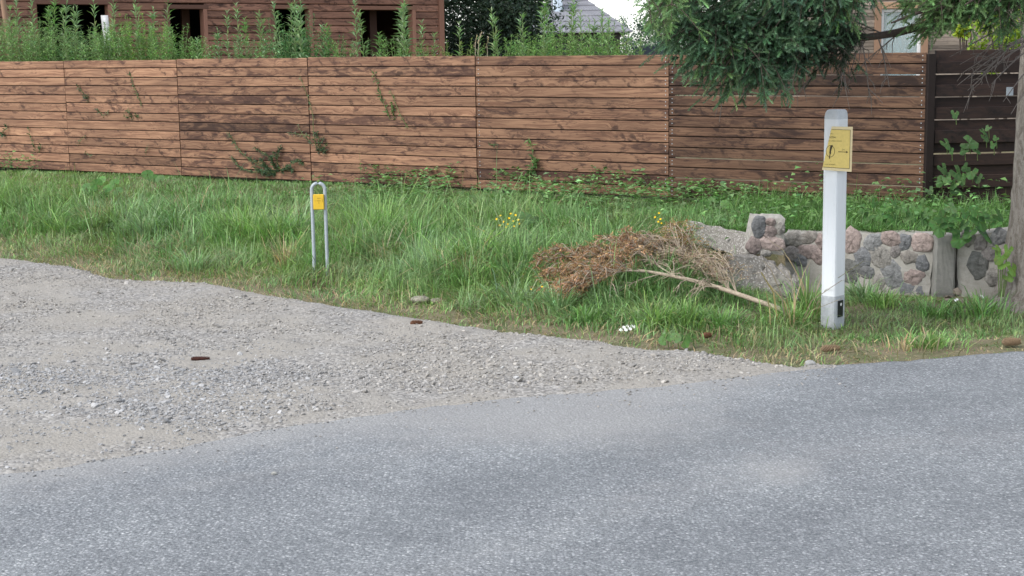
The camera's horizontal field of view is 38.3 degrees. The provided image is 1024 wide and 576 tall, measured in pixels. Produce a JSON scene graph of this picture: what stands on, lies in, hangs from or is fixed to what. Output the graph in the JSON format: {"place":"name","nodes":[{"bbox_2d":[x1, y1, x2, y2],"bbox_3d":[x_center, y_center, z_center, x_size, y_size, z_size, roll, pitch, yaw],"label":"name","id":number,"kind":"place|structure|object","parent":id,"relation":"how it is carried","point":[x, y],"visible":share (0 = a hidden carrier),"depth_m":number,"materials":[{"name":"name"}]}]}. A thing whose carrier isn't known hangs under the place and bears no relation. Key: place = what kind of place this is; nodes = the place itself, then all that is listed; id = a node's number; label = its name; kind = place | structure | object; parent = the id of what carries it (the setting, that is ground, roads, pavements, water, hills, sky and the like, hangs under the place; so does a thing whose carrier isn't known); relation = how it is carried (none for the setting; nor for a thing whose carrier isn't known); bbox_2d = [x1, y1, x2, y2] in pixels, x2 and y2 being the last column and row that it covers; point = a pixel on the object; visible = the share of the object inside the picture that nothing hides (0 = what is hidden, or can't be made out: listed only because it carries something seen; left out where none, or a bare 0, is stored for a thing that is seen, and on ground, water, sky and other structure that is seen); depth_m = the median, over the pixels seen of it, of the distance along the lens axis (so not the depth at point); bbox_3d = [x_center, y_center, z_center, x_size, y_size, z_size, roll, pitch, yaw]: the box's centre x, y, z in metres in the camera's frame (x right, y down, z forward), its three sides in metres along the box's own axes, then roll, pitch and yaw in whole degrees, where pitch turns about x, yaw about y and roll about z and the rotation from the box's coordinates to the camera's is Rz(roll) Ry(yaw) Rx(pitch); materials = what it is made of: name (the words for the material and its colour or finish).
{"place":"outdoors","nodes":[
{"label":"outdoors","id":0,"kind":"place"},
{"bbox_2d":[0,0,444,61],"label":"plank house","id":1,"kind":"structure","parent":0,"point":[202,18],"depth_m":26.15,"materials":[{"name":"brown"}]},
{"bbox_2d":[30,0,112,59],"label":"window frame","id":2,"kind":"structure","parent":1,"relation":"in","point":[107,4],"depth_m":23.79,"materials":[{"name":"brown"}]},
{"bbox_2d":[162,4,208,58],"bbox_3d":[-5.497,-3.630,24.971,0.770,2.300,0.210,-6,10,-30],"label":"window frame","id":3,"kind":"structure","parent":1,"relation":"in","point":[203,8],"depth_m":24.90,"materials":[{"name":"brown"}]},
{"bbox_2d":[267,5,313,56],"bbox_3d":[-3.875,-4.098,25.861,0.828,1.712,0.210,-6,10,-30],"label":"window frame","id":4,"kind":"structure","parent":1,"relation":"in","point":[309,10],"depth_m":25.83,"materials":[{"name":"brown"}]},
{"bbox_2d":[353,6,416,56],"bbox_3d":[-2.300,-3.958,26.809,1.236,2.305,0.210,-6,10,-30],"label":"window frame","id":5,"kind":"structure","parent":1,"relation":"in","point":[412,12],"depth_m":26.83,"materials":[{"name":"brown"}]},
{"bbox_2d":[0,351,1023,575],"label":"road","id":6,"kind":"structure","parent":0,"point":[904,468],"depth_m":5.60,"materials":[{"name":"asphalt"}]},
{"bbox_2d":[0,95,1023,367],"bbox_3d":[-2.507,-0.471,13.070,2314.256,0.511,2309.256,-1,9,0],"label":"ground","id":7,"kind":"structure","parent":0,"point":[778,259],"depth_m":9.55,"materials":[{"name":"green plant"}]},
{"bbox_2d":[0,0,9,61],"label":"wooden pole","id":8,"kind":"object","parent":7,"relation":"on","point":[4,9],"visible":0.2,"depth_m":21.10,"materials":[{"name":"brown wood"}]},
{"bbox_2d":[3,5,18,168],"bbox_3d":[-6.379,-2.580,18.883,0.313,2.106,0.337,-1,9,-1],"label":"tall weed","id":9,"kind":"object","parent":7,"relation":"on","point":[10,23],"visible":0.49,"depth_m":18.77,"materials":[{"name":"green plant"}]},
{"bbox_2d":[12,0,25,60],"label":"tall weed","id":10,"kind":"object","parent":7,"relation":"on","point":[18,27],"visible":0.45,"depth_m":19.52,"materials":[{"name":"green plant"}]},
{"bbox_2d":[26,0,44,169],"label":"tall weed","id":11,"kind":"object","parent":7,"relation":"on","point":[32,31],"visible":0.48,"depth_m":18.53,"materials":[{"name":"green plant"}]},
{"bbox_2d":[39,5,57,60],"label":"tall weed","id":12,"kind":"object","parent":7,"relation":"on","point":[48,11],"visible":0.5,"depth_m":18.86,"materials":[{"name":"green plant"}]},
{"bbox_2d":[44,0,62,59],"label":"tall weed","id":13,"kind":"object","parent":7,"relation":"on","point":[54,13],"visible":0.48,"depth_m":18.72,"materials":[{"name":"green plant"}]},
{"bbox_2d":[56,0,72,60],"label":"tall weed","id":14,"kind":"object","parent":7,"relation":"on","point":[66,8],"visible":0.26,"depth_m":18.93,"materials":[{"name":"green plant"}]},
{"bbox_2d":[57,8,71,60],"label":"tall weed","id":15,"kind":"object","parent":7,"relation":"on","point":[63,25],"visible":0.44,"depth_m":18.43,"materials":[{"name":"green plant"}]},
{"bbox_2d":[68,6,82,60],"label":"tall weed","id":16,"kind":"object","parent":7,"relation":"on","point":[75,31],"visible":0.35,"depth_m":18.74,"materials":[{"name":"green plant"}]},
{"bbox_2d":[67,4,85,59],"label":"tall weed","id":17,"kind":"object","parent":7,"relation":"on","point":[77,21],"visible":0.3,"depth_m":19.09,"materials":[{"name":"green plant"}]},
{"bbox_2d":[86,0,100,59],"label":"tall weed","id":18,"kind":"object","parent":7,"relation":"on","point":[93,5],"visible":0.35,"depth_m":18.34,"materials":[{"name":"green plant"}]},
{"bbox_2d":[77,176,122,214],"bbox_3d":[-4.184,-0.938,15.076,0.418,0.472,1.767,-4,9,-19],"label":"burdock","id":19,"kind":"object","parent":7,"relation":"on","point":[99,181],"visible":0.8,"depth_m":14.70,"materials":[{"name":"green plant"}]},
{"bbox_2d":[101,15,109,44],"bbox_3d":[-6.529,-3.362,23.944,0.183,2.108,0.042,-2,9,-5],"label":"post","id":20,"kind":"object","parent":7,"relation":"on","point":[104,18],"visible":0.15,"depth_m":23.79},
{"bbox_2d":[109,0,120,56],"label":"tall weed","id":21,"kind":"object","parent":7,"relation":"on","point":[113,6],"visible":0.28,"depth_m":18.61,"materials":[{"name":"green plant"}]},
{"bbox_2d":[130,0,146,59],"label":"tall weed","id":22,"kind":"object","parent":7,"relation":"on","point":[134,13],"visible":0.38,"depth_m":17.88,"materials":[{"name":"green plant"}]},
{"bbox_2d":[132,5,145,58],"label":"tall weed","id":23,"kind":"object","parent":7,"relation":"on","point":[138,25],"visible":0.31,"depth_m":18.42,"materials":[{"name":"green plant"}]},
{"bbox_2d":[142,6,161,57],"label":"tall weed","id":24,"kind":"object","parent":7,"relation":"on","point":[151,16],"visible":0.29,"depth_m":18.41,"materials":[{"name":"green plant"}]},
{"bbox_2d":[141,170,164,202],"bbox_3d":[-3.727,-1.028,15.271,0.195,0.386,0.328,-6,10,-29],"label":"burdock","id":25,"kind":"object","parent":7,"relation":"on","point":[148,174],"visible":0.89,"depth_m":15.26,"materials":[{"name":"green plant"}]},
{"bbox_2d":[157,0,173,59],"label":"tall weed","id":26,"kind":"object","parent":7,"relation":"on","point":[167,27],"visible":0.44,"depth_m":17.55,"materials":[{"name":"green plant"}]},
{"bbox_2d":[208,28,224,58],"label":"tall weed","id":27,"kind":"object","parent":7,"relation":"on","point":[217,36],"visible":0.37,"depth_m":17.69,"materials":[{"name":"green plant"}]},
{"bbox_2d":[220,9,232,58],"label":"tall weed","id":28,"kind":"object","parent":7,"relation":"on","point":[227,26],"visible":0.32,"depth_m":17.93,"materials":[{"name":"green plant"}]},
{"bbox_2d":[231,1,245,58],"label":"tall weed","id":29,"kind":"object","parent":7,"relation":"on","point":[237,12],"visible":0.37,"depth_m":17.52,"materials":[{"name":"green plant"}]},
{"bbox_2d":[238,17,252,58],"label":"tall weed","id":30,"kind":"object","parent":7,"relation":"on","point":[244,29],"visible":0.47,"depth_m":16.86,"materials":[{"name":"green plant"}]},
{"bbox_2d":[256,17,266,56],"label":"tall weed","id":31,"kind":"object","parent":7,"relation":"on","point":[262,36],"visible":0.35,"depth_m":17.38,"materials":[{"name":"green plant"}]},
{"bbox_2d":[253,12,270,57],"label":"tall weed","id":32,"kind":"object","parent":7,"relation":"on","point":[259,25],"visible":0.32,"depth_m":17.21,"materials":[{"name":"green plant"}]},
{"bbox_2d":[268,1,281,57],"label":"tall weed","id":33,"kind":"object","parent":7,"relation":"on","point":[276,22],"visible":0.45,"depth_m":17.69,"materials":[{"name":"green plant"}]},
{"bbox_2d":[282,0,306,57],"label":"tall weed","id":34,"kind":"object","parent":7,"relation":"on","point":[293,9],"visible":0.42,"depth_m":16.81,"materials":[{"name":"green plant"}]},
{"bbox_2d":[290,0,311,57],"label":"tall weed","id":35,"kind":"object","parent":7,"relation":"on","point":[304,31],"visible":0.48,"depth_m":16.28,"materials":[{"name":"green plant"}]},
{"bbox_2d":[293,10,311,57],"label":"tall weed","id":36,"kind":"object","parent":7,"relation":"on","point":[300,44],"visible":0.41,"depth_m":16.22,"materials":[{"name":"green plant"}]},
{"bbox_2d":[310,182,328,276],"bbox_3d":[-1.483,-0.415,11.341,0.131,0.806,0.052,-1,9,0],"label":"cable marker","id":37,"kind":"object","parent":7,"relation":"on","point":[318,201],"visible":0.91,"depth_m":11.32,"materials":[{"name":"metal"}]},
{"bbox_2d":[316,24,331,56],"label":"tall weed","id":38,"kind":"object","parent":7,"relation":"on","point":[322,43],"visible":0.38,"depth_m":16.46,"materials":[{"name":"green plant"}]},
{"bbox_2d":[0,11,673,172],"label":"weed thicket","id":39,"kind":"object","parent":7,"relation":"on","point":[108,49],"visible":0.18,"depth_m":17.81,"materials":[{"name":"green plant"}]},
{"bbox_2d":[344,0,363,56],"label":"tall weed","id":40,"kind":"object","parent":7,"relation":"on","point":[358,29],"visible":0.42,"depth_m":16.35,"materials":[{"name":"green plant"}]},
{"bbox_2d":[355,9,370,56],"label":"tall weed","id":41,"kind":"object","parent":7,"relation":"on","point":[364,46],"visible":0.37,"depth_m":16.84,"materials":[{"name":"green plant"}]},
{"bbox_2d":[371,31,384,56],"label":"tall weed","id":42,"kind":"object","parent":7,"relation":"on","point":[378,42],"visible":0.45,"depth_m":16.07,"materials":[{"name":"green plant"}]},
{"bbox_2d":[392,1,408,56],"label":"tall weed","id":43,"kind":"object","parent":7,"relation":"on","point":[400,14],"visible":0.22,"depth_m":16.21,"materials":[{"name":"green plant"}]},
{"bbox_2d":[396,2,409,56],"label":"tall weed","id":44,"kind":"object","parent":7,"relation":"on","point":[402,18],"visible":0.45,"depth_m":15.70,"materials":[{"name":"green plant"}]},
{"bbox_2d":[395,0,418,56],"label":"tall weed","id":45,"kind":"object","parent":7,"relation":"on","point":[407,30],"visible":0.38,"depth_m":15.83,"materials":[{"name":"green plant"}]},
{"bbox_2d":[397,188,437,214],"bbox_3d":[-0.884,-0.743,13.312,0.276,0.354,0.442,-7,11,-36],"label":"burdock","id":46,"kind":"object","parent":7,"relation":"on","point":[416,190],"visible":0.61,"depth_m":13.21,"materials":[{"name":"green plant"}]},
{"bbox_2d":[0,258,836,474],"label":"gravel drive","id":47,"kind":"structure","parent":7,"relation":"on","point":[73,445],"depth_m":7.93,"materials":[{"name":"gravel"}]},
{"bbox_2d":[191,356,209,359],"bbox_3d":[-1.718,0.389,8.124,0.105,0.032,0.034,-1,9,0],"label":"spruce cone","id":48,"kind":"object","parent":47,"relation":"on","point":[200,358],"visible":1,"depth_m":8.12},
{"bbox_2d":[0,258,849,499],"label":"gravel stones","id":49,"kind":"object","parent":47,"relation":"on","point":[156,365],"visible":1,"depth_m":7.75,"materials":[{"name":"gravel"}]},
{"bbox_2d":[410,296,430,303],"bbox_3d":[-0.625,0.079,10.076,0.142,0.056,0.101,-1,9,0],"label":"rock","id":50,"kind":"object","parent":7,"relation":"on","point":[423,298],"visible":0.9,"depth_m":10.04,"materials":[{"name":"stone"}]},
{"bbox_2d":[416,19,427,55],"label":"tall weed","id":51,"kind":"object","parent":7,"relation":"on","point":[422,28],"visible":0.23,"depth_m":16.48,"materials":[{"name":"green plant"}]},
{"bbox_2d":[454,21,464,55],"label":"tall weed","id":52,"kind":"object","parent":7,"relation":"on","point":[459,28],"visible":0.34,"depth_m":15.98,"materials":[{"name":"green plant"}]},
{"bbox_2d":[0,52,926,207],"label":"plank fence","id":53,"kind":"object","parent":7,"relation":"on","point":[580,115],"visible":0.93,"depth_m":15.08,"materials":[{"name":"brown wood"}]},
{"bbox_2d":[227,131,303,177],"bbox_3d":[-2.752,-1.482,16.423,1.113,0.524,0.120,4,10,30],"label":"fence weed","id":54,"kind":"object","parent":53,"relation":"attached to","point":[267,168],"visible":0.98,"depth_m":16.41,"materials":[{"name":"green plant"}]},
{"bbox_2d":[314,131,327,154],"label":"fence weed","id":55,"kind":"object","parent":53,"relation":"attached to","point":[316,147],"visible":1,"depth_m":16.00,"materials":[{"name":"green plant"}]},
{"bbox_2d":[371,70,395,119],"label":"fence weed","id":56,"kind":"object","parent":53,"relation":"attached to","point":[392,107],"visible":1,"depth_m":15.50,"materials":[{"name":"green plant"}]},
{"bbox_2d":[524,137,539,174],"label":"fence weed","id":57,"kind":"object","parent":53,"relation":"attached to","point":[534,161],"visible":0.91,"depth_m":14.65,"materials":[{"name":"green plant"}]},
{"bbox_2d":[460,191,500,204],"bbox_3d":[-0.321,-0.757,13.388,0.168,0.254,0.556,-7,11,-36],"label":"burdock","id":58,"kind":"object","parent":7,"relation":"on","point":[477,194],"visible":0.45,"depth_m":13.31,"materials":[{"name":"green plant"}]},
{"bbox_2d":[487,6,501,55],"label":"tall weed","id":59,"kind":"object","parent":7,"relation":"on","point":[492,24],"visible":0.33,"depth_m":15.10,"materials":[{"name":"green plant"}]},
{"bbox_2d":[490,15,501,55],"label":"tall weed","id":60,"kind":"object","parent":7,"relation":"on","point":[496,36],"visible":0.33,"depth_m":15.47,"materials":[{"name":"green plant"}]},
{"bbox_2d":[0,150,1010,238],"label":"ground cover","id":61,"kind":"object","parent":7,"relation":"on","point":[626,187],"visible":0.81,"depth_m":13.40,"materials":[{"name":"green plant"}]},
{"bbox_2d":[438,0,576,55],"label":"apple tree","id":62,"kind":"object","parent":7,"relation":"on","point":[478,23],"visible":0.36,"depth_m":30.21,"materials":[{"name":"green plant"}]},
{"bbox_2d":[496,213,520,236],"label":"wildflower","id":63,"kind":"object","parent":7,"relation":"on","point":[515,215],"visible":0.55,"depth_m":11.72,"materials":[{"name":"yellow plant"}]},
{"bbox_2d":[481,212,540,227],"bbox_3d":[-0.007,-0.570,12.603,0.374,0.226,0.829,-7,11,-37],"label":"burdock","id":64,"kind":"object","parent":7,"relation":"on","point":[525,215],"visible":0.32,"depth_m":12.26,"materials":[{"name":"green plant"}]},
{"bbox_2d":[515,18,527,55],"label":"tall weed","id":65,"kind":"object","parent":7,"relation":"on","point":[521,37],"visible":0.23,"depth_m":15.96,"materials":[{"name":"green plant"}]},
{"bbox_2d":[517,12,530,55],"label":"tall weed","id":66,"kind":"object","parent":7,"relation":"on","point":[522,16],"visible":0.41,"depth_m":15.40,"materials":[{"name":"green plant"}]},
{"bbox_2d":[534,0,550,55],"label":"tall weed","id":67,"kind":"object","parent":7,"relation":"on","point":[544,9],"visible":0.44,"depth_m":15.12,"materials":[{"name":"green plant"}]},
{"bbox_2d":[535,10,552,55],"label":"tall weed","id":68,"kind":"object","parent":7,"relation":"on","point":[542,31],"visible":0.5,"depth_m":14.95,"materials":[{"name":"green plant"}]},
{"bbox_2d":[540,8,556,53],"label":"tall weed","id":69,"kind":"object","parent":7,"relation":"on","point":[547,31],"visible":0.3,"depth_m":15.32,"materials":[{"name":"green plant"}]},
{"bbox_2d":[563,5,577,53],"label":"tall weed","id":70,"kind":"object","parent":7,"relation":"on","point":[571,26],"visible":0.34,"depth_m":15.51,"materials":[{"name":"green plant"}]},
{"bbox_2d":[563,0,579,52],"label":"tall weed","id":71,"kind":"object","parent":7,"relation":"on","point":[574,7],"visible":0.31,"depth_m":15.90,"materials":[{"name":"green plant"}]},
{"bbox_2d":[574,9,586,55],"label":"tall weed","id":72,"kind":"object","parent":7,"relation":"on","point":[580,26],"visible":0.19,"depth_m":15.19,"materials":[{"name":"green plant"}]},
{"bbox_2d":[529,0,632,55],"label":"hip roof house","id":73,"kind":"structure","parent":7,"relation":"on","point":[590,11],"depth_m":44.22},
{"bbox_2d":[585,18,603,54],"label":"tall weed","id":74,"kind":"object","parent":7,"relation":"on","point":[593,28],"visible":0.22,"depth_m":15.26,"materials":[{"name":"green plant"}]},
{"bbox_2d":[594,7,610,54],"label":"tall weed","id":75,"kind":"object","parent":7,"relation":"on","point":[603,29],"visible":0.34,"depth_m":14.93,"materials":[{"name":"green plant"}]},
{"bbox_2d":[603,17,614,54],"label":"tall weed","id":76,"kind":"object","parent":7,"relation":"on","point":[608,23],"visible":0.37,"depth_m":14.79,"materials":[{"name":"green plant"}]},
{"bbox_2d":[615,15,637,54],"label":"bushy tree","id":77,"kind":"object","parent":7,"relation":"on","point":[626,22],"visible":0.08,"depth_m":60.94,"materials":[{"name":"green plant"}]},
{"bbox_2d":[523,215,780,311],"bbox_3d":[0.917,-0.188,10.031,1.706,0.557,1.623,-1,9,0],"label":"dry branch","id":78,"kind":"object","parent":7,"relation":"on","point":[634,244],"visible":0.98,"depth_m":9.98,"materials":[{"name":"plant"}]},
{"bbox_2d":[633,46,675,54],"bbox_3d":[2.874,-3.871,29.762,0.858,2.000,0.030,-1,9,0],"label":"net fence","id":79,"kind":"object","parent":7,"relation":"on","point":[647,49],"visible":0.12,"depth_m":29.61,"materials":[{"name":"metal"}]},
{"bbox_2d":[628,13,681,95],"bbox_3d":[3.413,-5.454,35.513,1.625,2.657,1.677,-1,9,0],"label":"bushy tree","id":80,"kind":"object","parent":7,"relation":"on","point":[640,28],"visible":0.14,"depth_m":35.29,"materials":[{"name":"green plant"}]},
{"bbox_2d":[658,333,696,348],"bbox_3d":[0.941,0.297,8.346,0.219,0.098,0.114,-1,9,0],"label":"burdock","id":81,"kind":"object","parent":7,"relation":"on","point":[686,339],"visible":1,"depth_m":8.36,"materials":[{"name":"green plant"}]},
{"bbox_2d":[636,0,753,95],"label":"bushy tree","id":82,"kind":"object","parent":7,"relation":"on","point":[700,16],"visible":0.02,"depth_m":23.52,"materials":[{"name":"green plant"}]},
{"bbox_2d":[686,221,749,254],"bbox_3d":[1.569,-0.359,11.110,0.249,0.250,0.962,-6,10,-30],"label":"concrete slab","id":83,"kind":"object","parent":7,"relation":"on","point":[736,239],"depth_m":10.99,"materials":[{"name":"concrete"}]},
{"bbox_2d":[743,213,785,256],"bbox_3d":[1.810,-0.382,10.589,0.294,0.300,0.182,-1,9,0],"label":"wall fragment","id":84,"kind":"object","parent":83,"relation":"on","point":[761,228],"depth_m":10.51,"materials":[{"name":"stone"}]},
{"bbox_2d":[697,197,818,219],"bbox_3d":[1.981,-0.607,12.095,0.970,0.230,0.464,4,10,30],"label":"burdock","id":85,"kind":"object","parent":7,"relation":"on","point":[707,203],"visible":0.77,"depth_m":12.29,"materials":[{"name":"green plant"}]},
{"bbox_2d":[719,253,798,300],"bbox_3d":[1.678,-0.036,10.271,0.709,0.405,0.419,-2,9,-9],"label":"wall fragment","id":86,"kind":"object","parent":7,"relation":"on","point":[757,263],"depth_m":10.24,"materials":[{"name":"concrete"}]},
{"bbox_2d":[627,0,1023,312],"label":"broadleaf tree","id":87,"kind":"object","parent":7,"relation":"on","point":[771,43],"visible":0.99,"depth_m":8.52,"materials":[{"name":"green plant"}]},
{"bbox_2d":[992,244,1016,296],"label":"climbing vine","id":88,"kind":"object","parent":87,"relation":"attached to","point":[999,259],"visible":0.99,"depth_m":9.81,"materials":[{"name":"green plant"}]},
{"bbox_2d":[821,344,839,352],"bbox_3d":[1.773,0.336,8.195,0.108,0.049,0.050,-1,9,0],"label":"spruce cone","id":89,"kind":"object","parent":7,"relation":"on","point":[826,348],"visible":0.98,"depth_m":8.18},
{"bbox_2d":[821,109,852,329],"bbox_3d":[2.014,-0.348,9.237,0.184,1.535,0.160,-1,9,0],"label":"guide post","id":90,"kind":"object","parent":7,"relation":"on","point":[838,137],"visible":1,"depth_m":9.19,"materials":[{"name":"white paint"}]},
{"bbox_2d":[783,225,933,295],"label":"stone wall","id":91,"kind":"structure","parent":7,"relation":"on","point":[900,257],"depth_m":10.56,"materials":[{"name":"stone"}]},
{"bbox_2d":[770,0,1020,119],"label":"cladding house","id":92,"kind":"structure","parent":7,"relation":"on","point":[902,43],"depth_m":20.71,"materials":[{"name":"brown wood"}]},
{"bbox_2d":[880,8,920,74],"bbox_3d":[5.466,-3.346,20.766,0.571,1.165,0.060,-1,9,0],"label":"window frame","id":93,"kind":"structure","parent":92,"relation":"in","point":[900,43],"depth_m":20.73,"materials":[{"name":"white glass"}]},
{"bbox_2d":[857,198,936,228],"bbox_3d":[2.885,-0.536,10.970,0.640,0.282,0.126,-1,9,0],"label":"climbing vine","id":94,"kind":"object","parent":7,"relation":"on","point":[907,211],"visible":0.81,"depth_m":10.95,"materials":[{"name":"green plant"}]},
{"bbox_2d":[929,232,955,296],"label":"wall pillar","id":95,"kind":"structure","parent":7,"relation":"on","point":[942,278],"depth_m":10.38,"materials":[{"name":"concrete"}]},
{"bbox_2d":[943,287,965,303],"bbox_3d":[3.012,0.052,10.069,0.153,0.100,0.224,-1,9,0],"label":"rubble heap","id":96,"kind":"object","parent":7,"relation":"on","point":[957,290],"visible":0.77,"depth_m":10.09,"materials":[{"name":"stone"}]},
{"bbox_2d":[920,110,998,204],"bbox_3d":[3.780,-1.072,12.435,0.662,0.860,0.113,-1,9,0],"label":"climbing vine","id":97,"kind":"object","parent":7,"relation":"on","point":[972,144],"visible":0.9,"depth_m":12.44,"materials":[{"name":"green plant"}]},
{"bbox_2d":[952,19,973,119],"bbox_3d":[4.711,-1.998,15.484,0.259,1.744,0.252,-1,9,0],"label":"lime shrub","id":98,"kind":"object","parent":7,"relation":"on","point":[960,34],"visible":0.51,"depth_m":15.39,"materials":[{"name":"green plant"}]},
{"bbox_2d":[922,49,1019,205],"bbox_3d":[5.655,-1.369,12.920,4.234,1.468,0.124,-2,9,-6],"label":"side fence","id":99,"kind":"object","parent":7,"relation":"on","point":[995,167],"visible":0.79,"depth_m":12.69,"materials":[{"name":"brown wood"}]},
{"bbox_2d":[951,227,1007,297],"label":"stone wall","id":100,"kind":"structure","parent":7,"relation":"on","point":[976,267],"depth_m":10.35,"materials":[{"name":"stone"}]},
{"bbox_2d":[929,202,1002,248],"bbox_3d":[3.168,-0.446,10.308,0.520,0.323,0.220,-1,9,0],"label":"climbing vine","id":101,"kind":"object","parent":100,"relation":"attached to","point":[957,242],"visible":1,"depth_m":10.25,"materials":[{"name":"green plant"}]},
{"bbox_2d":[963,9,1021,152],"bbox_3d":[4.939,-2.043,15.069,0.736,1.952,0.687,-1,9,0],"label":"lime shrub","id":102,"kind":"object","parent":7,"relation":"on","point":[993,38],"visible":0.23,"depth_m":15.03,"materials":[{"name":"green plant"}]},
{"bbox_2d":[1002,337,1021,345],"bbox_3d":[2.808,0.303,8.281,0.109,0.054,0.055,-1,9,0],"label":"spruce cone","id":103,"kind":"object","parent":7,"relation":"on","point":[1010,341],"visible":1,"depth_m":8.27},
{"bbox_2d":[437,0,757,54],"label":"sky","id":104,"kind":"structure","parent":0,"point":[615,8],"materials":[{"name":"white"}]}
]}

